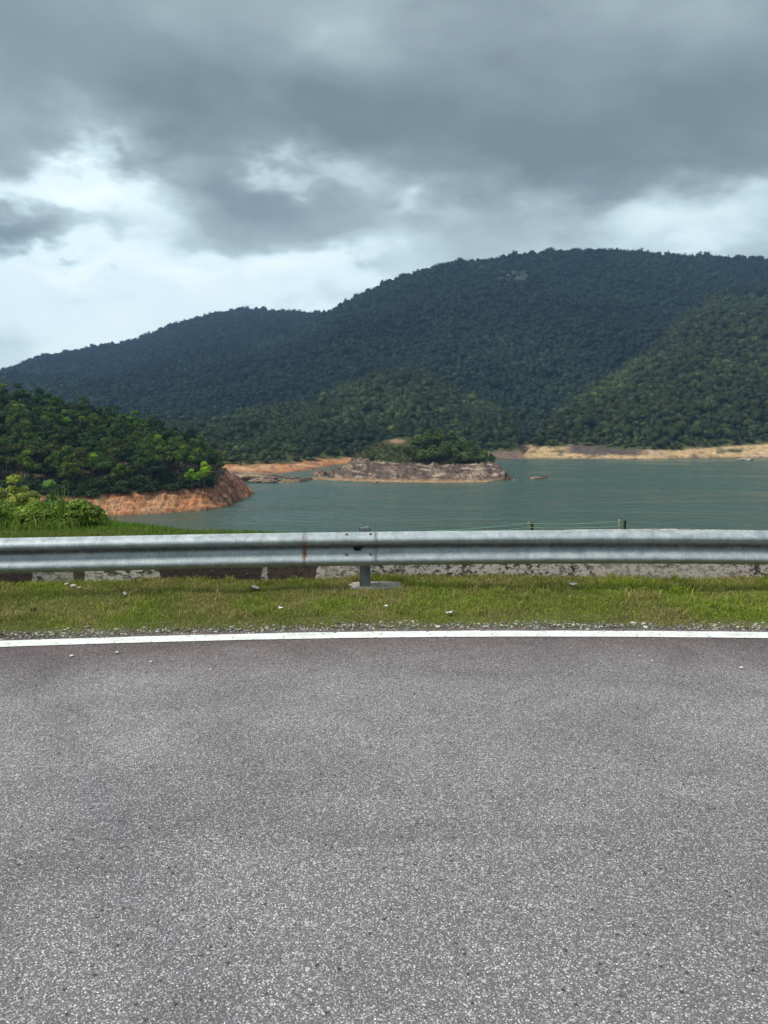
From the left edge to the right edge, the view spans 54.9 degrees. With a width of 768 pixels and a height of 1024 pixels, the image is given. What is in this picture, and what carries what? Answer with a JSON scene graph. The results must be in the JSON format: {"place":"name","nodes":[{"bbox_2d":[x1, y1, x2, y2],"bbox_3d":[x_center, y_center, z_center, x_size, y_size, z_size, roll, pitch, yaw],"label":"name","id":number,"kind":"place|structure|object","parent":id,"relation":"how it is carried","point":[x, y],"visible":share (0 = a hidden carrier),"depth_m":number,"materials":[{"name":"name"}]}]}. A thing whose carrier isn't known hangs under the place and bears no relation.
{"place":"outdoors","nodes":[
{"label":"outdoors","id":0,"kind":"place"},
{"bbox_2d":[0,511,117,531],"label":"long grass","id":1,"kind":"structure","parent":0,"point":[58,525],"depth_m":9.41,"materials":[{"name":"green plant"}]},
{"bbox_2d":[0,420,254,515],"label":"headland","id":2,"kind":"structure","parent":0,"point":[230,489],"depth_m":204.12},
{"bbox_2d":[0,390,7,408],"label":"broadleaf tree","id":3,"kind":"object","parent":2,"relation":"on","point":[3,400],"visible":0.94,"depth_m":249.10,"materials":[{"name":"green plant"}]},
{"bbox_2d":[0,424,13,436],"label":"broadleaf tree","id":4,"kind":"object","parent":2,"relation":"on","point":[6,431],"visible":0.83,"depth_m":226.74,"materials":[{"name":"green plant"}]},
{"bbox_2d":[0,447,16,476],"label":"broadleaf tree","id":5,"kind":"object","parent":2,"relation":"on","point":[10,461],"visible":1,"depth_m":195.54,"materials":[{"name":"green plant"}]},
{"bbox_2d":[0,403,19,424],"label":"broadleaf tree","id":6,"kind":"object","parent":2,"relation":"on","point":[3,414],"visible":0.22,"depth_m":234.81,"materials":[{"name":"green plant"}]},
{"bbox_2d":[0,447,20,475],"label":"broadleaf tree","id":7,"kind":"object","parent":2,"relation":"on","point":[10,454],"visible":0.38,"depth_m":197.83,"materials":[{"name":"green plant"}]},
{"bbox_2d":[5,403,30,438],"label":"broadleaf tree","id":8,"kind":"object","parent":2,"relation":"on","point":[12,415],"visible":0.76,"depth_m":231.03,"materials":[{"name":"green plant"}]},
{"bbox_2d":[11,383,31,400],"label":"broadleaf tree","id":9,"kind":"object","parent":2,"relation":"on","point":[21,393],"visible":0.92,"depth_m":257.82,"materials":[{"name":"green plant"}]},
{"bbox_2d":[12,435,36,456],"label":"broadleaf tree","id":10,"kind":"object","parent":2,"relation":"on","point":[19,446],"visible":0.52,"depth_m":202.67,"materials":[{"name":"green plant"}]},
{"bbox_2d":[12,420,38,446],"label":"broadleaf tree","id":11,"kind":"object","parent":2,"relation":"on","point":[21,430],"visible":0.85,"depth_m":213.30,"materials":[{"name":"green plant"}]},
{"bbox_2d":[14,449,39,478],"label":"broadleaf tree","id":12,"kind":"object","parent":2,"relation":"on","point":[27,462],"visible":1,"depth_m":193.57,"materials":[{"name":"green plant"}]},
{"bbox_2d":[18,433,45,460],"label":"broadleaf tree","id":13,"kind":"object","parent":2,"relation":"on","point":[27,442],"visible":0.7,"depth_m":211.53,"materials":[{"name":"green plant"}]},
{"bbox_2d":[22,479,41,489],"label":"headland shrub","id":14,"kind":"object","parent":2,"relation":"on","point":[29,484],"visible":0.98,"depth_m":191.67,"materials":[{"name":"green plant"}]},
{"bbox_2d":[18,441,50,463],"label":"broadleaf tree","id":15,"kind":"object","parent":2,"relation":"on","point":[42,451],"visible":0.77,"depth_m":203.67,"materials":[{"name":"green plant"}]},
{"bbox_2d":[32,388,51,402],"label":"broadleaf tree","id":16,"kind":"object","parent":2,"relation":"on","point":[37,398],"visible":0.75,"depth_m":254.44,"materials":[{"name":"green plant"}]},
{"bbox_2d":[34,462,55,480],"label":"broadleaf tree","id":17,"kind":"object","parent":2,"relation":"on","point":[48,469],"visible":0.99,"depth_m":195.85,"materials":[{"name":"green plant"}]},
{"bbox_2d":[38,411,59,430],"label":"broadleaf tree","id":18,"kind":"object","parent":2,"relation":"on","point":[50,423],"visible":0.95,"depth_m":228.47,"materials":[{"name":"green plant"}]},
{"bbox_2d":[40,430,57,444],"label":"broadleaf tree","id":19,"kind":"object","parent":2,"relation":"on","point":[46,434],"visible":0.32,"depth_m":218.21,"materials":[{"name":"green plant"}]},
{"bbox_2d":[40,406,64,424],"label":"broadleaf tree","id":20,"kind":"object","parent":2,"relation":"on","point":[57,415],"visible":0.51,"depth_m":236.19,"materials":[{"name":"green plant"}]},
{"bbox_2d":[44,451,61,477],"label":"broadleaf tree","id":21,"kind":"object","parent":2,"relation":"on","point":[50,459],"visible":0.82,"depth_m":201.12,"materials":[{"name":"green plant"}]},
{"bbox_2d":[42,400,64,413],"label":"broadleaf tree","id":22,"kind":"object","parent":2,"relation":"on","point":[59,408],"visible":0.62,"depth_m":245.82,"materials":[{"name":"green plant"}]},
{"bbox_2d":[46,440,68,456],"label":"broadleaf tree","id":23,"kind":"object","parent":2,"relation":"on","point":[58,447],"visible":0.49,"depth_m":207.40,"materials":[{"name":"green plant"}]},
{"bbox_2d":[49,426,74,443],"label":"broadleaf tree","id":24,"kind":"object","parent":2,"relation":"on","point":[63,437],"visible":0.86,"depth_m":214.63,"materials":[{"name":"green plant"}]},
{"bbox_2d":[58,409,72,431],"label":"broadleaf tree","id":25,"kind":"object","parent":2,"relation":"on","point":[63,419],"visible":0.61,"depth_m":237.57,"materials":[{"name":"green plant"}]},
{"bbox_2d":[56,461,75,479],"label":"broadleaf tree","id":26,"kind":"object","parent":2,"relation":"on","point":[65,472],"visible":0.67,"depth_m":195.25,"materials":[{"name":"green plant"}]},
{"bbox_2d":[55,445,83,478],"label":"broadleaf tree","id":27,"kind":"object","parent":2,"relation":"on","point":[64,455],"visible":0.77,"depth_m":202.02,"materials":[{"name":"green plant"}]},
{"bbox_2d":[63,413,79,428],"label":"broadleaf tree","id":28,"kind":"object","parent":2,"relation":"on","point":[75,423],"visible":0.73,"depth_m":236.61,"materials":[{"name":"green plant"}]},
{"bbox_2d":[61,454,84,481],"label":"broadleaf tree","id":29,"kind":"object","parent":2,"relation":"on","point":[75,468],"visible":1,"depth_m":193.74,"materials":[{"name":"green plant"}]},
{"bbox_2d":[63,429,82,444],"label":"broadleaf tree","id":30,"kind":"object","parent":2,"relation":"on","point":[76,439],"visible":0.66,"depth_m":215.69,"materials":[{"name":"green plant"}]},
{"bbox_2d":[72,450,87,476],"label":"broadleaf tree","id":31,"kind":"object","parent":2,"relation":"on","point":[75,460],"visible":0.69,"depth_m":200.43,"materials":[{"name":"green plant"}]},
{"bbox_2d":[74,395,89,410],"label":"broadleaf tree","id":32,"kind":"object","parent":2,"relation":"on","point":[83,401],"visible":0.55,"depth_m":253.72,"materials":[{"name":"green plant"}]},
{"bbox_2d":[72,420,92,436],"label":"broadleaf tree","id":33,"kind":"object","parent":2,"relation":"on","point":[83,426],"visible":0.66,"depth_m":230.49,"materials":[{"name":"green plant"}]},
{"bbox_2d":[74,403,92,416],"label":"broadleaf tree","id":34,"kind":"object","parent":2,"relation":"on","point":[87,411],"visible":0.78,"depth_m":247.47,"materials":[{"name":"green plant"}]},
{"bbox_2d":[77,441,91,453],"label":"broadleaf tree","id":35,"kind":"object","parent":2,"relation":"on","point":[87,449],"visible":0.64,"depth_m":211.03,"materials":[{"name":"green plant"}]},
{"bbox_2d":[78,433,97,450],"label":"broadleaf tree","id":36,"kind":"object","parent":2,"relation":"on","point":[92,443],"visible":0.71,"depth_m":216.55,"materials":[{"name":"green plant"}]},
{"bbox_2d":[83,413,101,428],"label":"broadleaf tree","id":37,"kind":"object","parent":2,"relation":"on","point":[93,420],"visible":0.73,"depth_m":240.14,"materials":[{"name":"green plant"}]},
{"bbox_2d":[86,488,100,496],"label":"headland shrub","id":38,"kind":"object","parent":2,"relation":"on","point":[94,492],"visible":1,"depth_m":192.95,"materials":[{"name":"green plant"}]},
{"bbox_2d":[88,446,111,476],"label":"broadleaf tree","id":39,"kind":"object","parent":2,"relation":"on","point":[98,448],"visible":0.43,"depth_m":208.30,"materials":[{"name":"green plant"}]},
{"bbox_2d":[88,452,115,476],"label":"broadleaf tree","id":40,"kind":"object","parent":2,"relation":"on","point":[99,464],"visible":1,"depth_m":199.42,"materials":[{"name":"green plant"}]},
{"bbox_2d":[97,439,115,453],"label":"broadleaf tree","id":41,"kind":"object","parent":2,"relation":"on","point":[105,446],"visible":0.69,"depth_m":213.96,"materials":[{"name":"green plant"}]},
{"bbox_2d":[105,424,124,437],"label":"broadleaf tree","id":42,"kind":"object","parent":2,"relation":"on","point":[111,430],"visible":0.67,"depth_m":235.14,"materials":[{"name":"green plant"}]},
{"bbox_2d":[104,405,129,421],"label":"broadleaf tree","id":43,"kind":"object","parent":2,"relation":"on","point":[112,413],"visible":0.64,"depth_m":252.76,"materials":[{"name":"green plant"}]},
{"bbox_2d":[107,439,126,454],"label":"broadleaf tree","id":44,"kind":"object","parent":2,"relation":"on","point":[112,441],"visible":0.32,"depth_m":212.81,"materials":[{"name":"green plant"}]},
{"bbox_2d":[109,463,131,478],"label":"broadleaf tree","id":45,"kind":"object","parent":2,"relation":"on","point":[118,469],"visible":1,"depth_m":199.12,"materials":[{"name":"green plant"}]},
{"bbox_2d":[110,440,131,475],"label":"broadleaf tree","id":46,"kind":"object","parent":2,"relation":"on","point":[116,453],"visible":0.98,"depth_m":207.81,"materials":[{"name":"green plant"}]},
{"bbox_2d":[111,417,131,433],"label":"broadleaf tree","id":47,"kind":"object","parent":2,"relation":"on","point":[120,423],"visible":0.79,"depth_m":239.70,"materials":[{"name":"green plant"}]},
{"bbox_2d":[120,446,138,463],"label":"broadleaf tree","id":48,"kind":"object","parent":2,"relation":"on","point":[125,456],"visible":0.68,"depth_m":209.49,"materials":[{"name":"green plant"}]},
{"bbox_2d":[126,410,142,424],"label":"broadleaf tree","id":49,"kind":"object","parent":2,"relation":"on","point":[133,420],"visible":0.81,"depth_m":253.69,"materials":[{"name":"green plant"}]},
{"bbox_2d":[131,449,151,474],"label":"broadleaf tree","id":50,"kind":"object","parent":2,"relation":"on","point":[141,461],"visible":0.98,"depth_m":204.13,"materials":[{"name":"green plant"}]},
{"bbox_2d":[139,444,157,471],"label":"broadleaf tree","id":51,"kind":"object","parent":2,"relation":"on","point":[144,446],"visible":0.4,"depth_m":214.27,"materials":[{"name":"green plant"}]},
{"bbox_2d":[136,437,162,452],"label":"broadleaf tree","id":52,"kind":"object","parent":2,"relation":"on","point":[156,447],"visible":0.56,"depth_m":217.20,"materials":[{"name":"green plant"}]},
{"bbox_2d":[142,450,159,478],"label":"broadleaf tree","id":53,"kind":"object","parent":2,"relation":"on","point":[151,458],"visible":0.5,"depth_m":206.81,"materials":[{"name":"green plant"}]},
{"bbox_2d":[144,413,163,428],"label":"broadleaf tree","id":54,"kind":"object","parent":2,"relation":"on","point":[152,421],"visible":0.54,"depth_m":248.03,"materials":[{"name":"green plant"}]},
{"bbox_2d":[145,459,167,478],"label":"broadleaf tree","id":55,"kind":"object","parent":2,"relation":"on","point":[158,467],"visible":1,"depth_m":204.91,"materials":[{"name":"green plant"}]},
{"bbox_2d":[151,434,165,452],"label":"broadleaf tree","id":56,"kind":"object","parent":2,"relation":"on","point":[156,441],"visible":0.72,"depth_m":220.45,"materials":[{"name":"green plant"}]},
{"bbox_2d":[149,421,173,452],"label":"broadleaf tree","id":57,"kind":"object","parent":2,"relation":"on","point":[166,432],"visible":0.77,"depth_m":235.31,"materials":[{"name":"green plant"}]},
{"bbox_2d":[156,449,172,472],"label":"broadleaf tree","id":58,"kind":"object","parent":2,"relation":"on","point":[166,458],"visible":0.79,"depth_m":210.28,"materials":[{"name":"green plant"}]},
{"bbox_2d":[163,451,175,473],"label":"broadleaf tree","id":59,"kind":"object","parent":2,"relation":"on","point":[169,462],"visible":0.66,"depth_m":212.61,"materials":[{"name":"green plant"}]},
{"bbox_2d":[162,438,184,470],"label":"broadleaf tree","id":60,"kind":"object","parent":2,"relation":"on","point":[173,447],"visible":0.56,"depth_m":216.94,"materials":[{"name":"green plant"}]},
{"bbox_2d":[165,431,183,443],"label":"broadleaf tree","id":61,"kind":"object","parent":2,"relation":"on","point":[179,438],"visible":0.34,"depth_m":234.23,"materials":[{"name":"green plant"}]},
{"bbox_2d":[171,481,185,490],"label":"headland shrub","id":62,"kind":"object","parent":2,"relation":"on","point":[177,485],"visible":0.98,"depth_m":204.42,"materials":[{"name":"green plant"}]},
{"bbox_2d":[171,444,201,472],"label":"broadleaf tree","id":63,"kind":"object","parent":2,"relation":"on","point":[187,453],"visible":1,"depth_m":212.71,"materials":[{"name":"green plant"}]},
{"bbox_2d":[180,428,196,441],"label":"broadleaf tree","id":64,"kind":"object","parent":2,"relation":"on","point":[186,437],"visible":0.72,"depth_m":246.45,"materials":[{"name":"green plant"}]},
{"bbox_2d":[184,469,199,492],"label":"broadleaf tree","id":65,"kind":"object","parent":2,"relation":"on","point":[189,475],"visible":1,"depth_m":204.75,"materials":[{"name":"green plant"}]},
{"bbox_2d":[187,452,209,471],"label":"broadleaf tree","id":66,"kind":"object","parent":2,"relation":"on","point":[204,458],"visible":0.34,"depth_m":219.53,"materials":[{"name":"green plant"}]},
{"bbox_2d":[196,461,212,491],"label":"broadleaf tree","id":67,"kind":"object","parent":2,"relation":"on","point":[204,471],"visible":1,"depth_m":206.16,"materials":[{"name":"green plant"}]},
{"bbox_2d":[201,449,218,464],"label":"broadleaf tree","id":68,"kind":"object","parent":2,"relation":"on","point":[212,457],"visible":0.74,"depth_m":222.48,"materials":[{"name":"green plant"}]},
{"bbox_2d":[0,520,312,537],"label":"bank grass","id":69,"kind":"structure","parent":0,"point":[114,528],"depth_m":8.93,"materials":[{"name":"green plant"}]},
{"bbox_2d":[0,628,767,1023],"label":"road","id":70,"kind":"structure","parent":0,"point":[190,832],"depth_m":2.86,"materials":[{"name":"grey asphalt"}]},
{"bbox_2d":[0,631,767,646],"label":"road edge line","id":71,"kind":"object","parent":70,"relation":"on","point":[371,634],"visible":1,"depth_m":5.40,"materials":[{"name":"paint"}]},
{"bbox_2d":[0,619,767,640],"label":"gravel","id":72,"kind":"structure","parent":70,"relation":"on","point":[297,626],"depth_m":5.59,"materials":[{"name":"grey gravel"}]},
{"bbox_2d":[19,636,766,757],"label":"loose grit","id":73,"kind":"object","parent":70,"relation":"on","point":[367,695],"visible":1,"depth_m":4.24,"materials":[{"name":"gravel"}]},
{"bbox_2d":[0,529,767,637],"bbox_3d":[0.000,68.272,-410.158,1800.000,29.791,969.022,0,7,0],"label":"ground","id":74,"kind":"structure","parent":0,"point":[394,623],"depth_m":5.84,"materials":[{"name":"green plant"}]},
{"bbox_2d":[0,499,15,522],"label":"leafy bush","id":75,"kind":"object","parent":74,"relation":"on","point":[12,508],"visible":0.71,"depth_m":9.70,"materials":[{"name":"green plant"}]},
{"bbox_2d":[0,474,40,506],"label":"leafy bush","id":76,"kind":"object","parent":74,"relation":"on","point":[24,495],"visible":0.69,"depth_m":12.14,"materials":[{"name":"green plant"}]},
{"bbox_2d":[11,499,62,524],"bbox_3d":[-4.668,0.092,9.978,0.951,0.551,0.788,4,8,28],"label":"leafy bush","id":77,"kind":"object","parent":74,"relation":"on","point":[25,511],"visible":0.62,"depth_m":9.72,"materials":[{"name":"green plant"}]},
{"bbox_2d":[38,479,69,507],"bbox_3d":[-5.798,0.004,12.865,0.663,1.152,0.690,-7,10,-42],"label":"leafy bush","id":78,"kind":"object","parent":74,"relation":"on","point":[49,483],"visible":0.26,"depth_m":12.79,"materials":[{"name":"green plant"}]},
{"bbox_2d":[50,486,72,525],"bbox_3d":[-4.290,-0.061,9.879,0.280,0.643,0.382,3,8,24],"label":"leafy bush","id":79,"kind":"object","parent":74,"relation":"on","point":[61,508],"visible":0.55,"depth_m":9.84,"materials":[{"name":"green plant"}]},
{"bbox_2d":[61,498,107,526],"bbox_3d":[-4.172,0.077,10.130,0.783,0.544,0.736,-6,9,-39],"label":"leafy bush","id":80,"kind":"object","parent":74,"relation":"on","point":[82,509],"visible":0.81,"depth_m":9.97,"materials":[{"name":"green plant"}]},
{"bbox_2d":[348,581,403,589],"bbox_3d":[-0.063,0.710,6.933,0.601,0.074,0.370,0,7,0],"label":"concrete footing","id":81,"kind":"object","parent":74,"relation":"on","point":[382,584],"visible":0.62,"depth_m":6.91,"materials":[{"name":"grey concrete"}]},
{"bbox_2d":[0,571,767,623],"bbox_3d":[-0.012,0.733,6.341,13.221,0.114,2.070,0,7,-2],"label":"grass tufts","id":82,"kind":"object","parent":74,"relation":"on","point":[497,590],"visible":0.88,"depth_m":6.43,"materials":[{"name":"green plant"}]},
{"bbox_2d":[0,525,767,586],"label":"guard rail","id":83,"kind":"object","parent":74,"relation":"on","point":[364,549],"visible":1,"depth_m":6.63,"materials":[{"name":"metal"}]},
{"bbox_2d":[0,529,767,582],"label":"parapet wall","id":84,"kind":"structure","parent":74,"relation":"on","point":[695,571],"depth_m":7.24,"materials":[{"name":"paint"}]},
{"bbox_2d":[436,519,625,530],"bbox_3d":[1.930,0.648,9.781,2.520,1.121,0.090,0,7,0],"label":"wire fence","id":85,"kind":"object","parent":74,"relation":"on","point":[618,526],"visible":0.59,"depth_m":9.68,"materials":[{"name":"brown metal"}]},
{"bbox_2d":[0,0,767,369],"label":"sky","id":86,"kind":"structure","parent":0,"point":[163,162],"materials":[{"name":"grey"}]},
{"bbox_2d":[279,437,514,482],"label":"rocky island","id":87,"kind":"structure","parent":0,"point":[429,470],"depth_m":304.76,"materials":[{"name":"grey stone"}]},
{"bbox_2d":[351,435,435,462],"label":"scrub","id":88,"kind":"object","parent":87,"relation":"on","point":[378,448],"visible":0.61,"depth_m":321.06,"materials":[{"name":"green plant"}]},
{"bbox_2d":[411,434,423,442],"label":"island tree","id":89,"kind":"object","parent":87,"relation":"on","point":[417,438],"visible":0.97,"depth_m":323.31,"materials":[{"name":"green plant"}]},
{"bbox_2d":[415,449,431,462],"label":"island tree","id":90,"kind":"object","parent":87,"relation":"on","point":[422,454],"visible":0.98,"depth_m":312.49,"materials":[{"name":"green plant"}]},
{"bbox_2d":[418,435,433,449],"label":"island tree","id":91,"kind":"object","parent":87,"relation":"on","point":[426,443],"visible":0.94,"depth_m":319.57,"materials":[{"name":"green plant"}]},
{"bbox_2d":[422,430,436,442],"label":"island tree","id":92,"kind":"object","parent":87,"relation":"on","point":[430,435],"visible":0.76,"depth_m":323.70,"materials":[{"name":"green plant"}]},
{"bbox_2d":[427,445,443,461],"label":"island tree","id":93,"kind":"object","parent":87,"relation":"on","point":[434,453],"visible":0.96,"depth_m":314.02,"materials":[{"name":"green plant"}]},
{"bbox_2d":[432,427,446,444],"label":"island tree","id":94,"kind":"object","parent":87,"relation":"on","point":[439,433],"visible":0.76,"depth_m":324.12,"materials":[{"name":"green plant"}]},
{"bbox_2d":[438,445,449,460],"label":"island tree","id":95,"kind":"object","parent":87,"relation":"on","point":[444,451],"visible":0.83,"depth_m":314.74,"materials":[{"name":"green plant"}]},
{"bbox_2d":[438,441,457,451],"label":"island tree","id":96,"kind":"object","parent":87,"relation":"on","point":[450,445],"visible":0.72,"depth_m":318.59,"materials":[{"name":"green plant"}]},
{"bbox_2d":[446,430,458,443],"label":"island tree","id":97,"kind":"object","parent":87,"relation":"on","point":[452,437],"visible":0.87,"depth_m":323.85,"materials":[{"name":"green plant"}]},
{"bbox_2d":[451,448,462,463],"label":"island tree","id":98,"kind":"object","parent":87,"relation":"on","point":[457,455],"visible":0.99,"depth_m":313.41,"materials":[{"name":"green plant"}]},
{"bbox_2d":[454,438,470,450],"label":"island tree","id":99,"kind":"object","parent":87,"relation":"on","point":[462,443],"visible":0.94,"depth_m":322.30,"materials":[{"name":"green plant"}]},
{"bbox_2d":[64,255,767,473],"bbox_3d":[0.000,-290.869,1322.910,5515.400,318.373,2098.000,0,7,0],"label":"hills","id":100,"kind":"structure","parent":0,"point":[757,447],"depth_m":477.93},
{"bbox_2d":[0,247,767,464],"bbox_3d":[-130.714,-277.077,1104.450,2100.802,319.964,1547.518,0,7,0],"label":"forest","id":101,"kind":"object","parent":100,"relation":"on","point":[167,357],"visible":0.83,"depth_m":852.99,"materials":[{"name":"green plant"}]},
{"bbox_2d":[108,457,767,532],"bbox_3d":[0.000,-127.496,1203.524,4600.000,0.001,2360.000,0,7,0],"label":"lake water","id":102,"kind":"structure","parent":0,"point":[698,493],"depth_m":223.64,"materials":[{"name":"teal liquid"}]},
{"bbox_2d":[229,471,281,481],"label":"lake rock","id":103,"kind":"object","parent":102,"relation":"in","point":[245,476],"visible":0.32,"depth_m":295.60,"materials":[{"name":"beige stone"}]},
{"bbox_2d":[248,476,278,482],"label":"lake rock","id":104,"kind":"object","parent":102,"relation":"in","point":[266,479],"visible":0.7,"depth_m":289.44,"materials":[{"name":"beige stone"}]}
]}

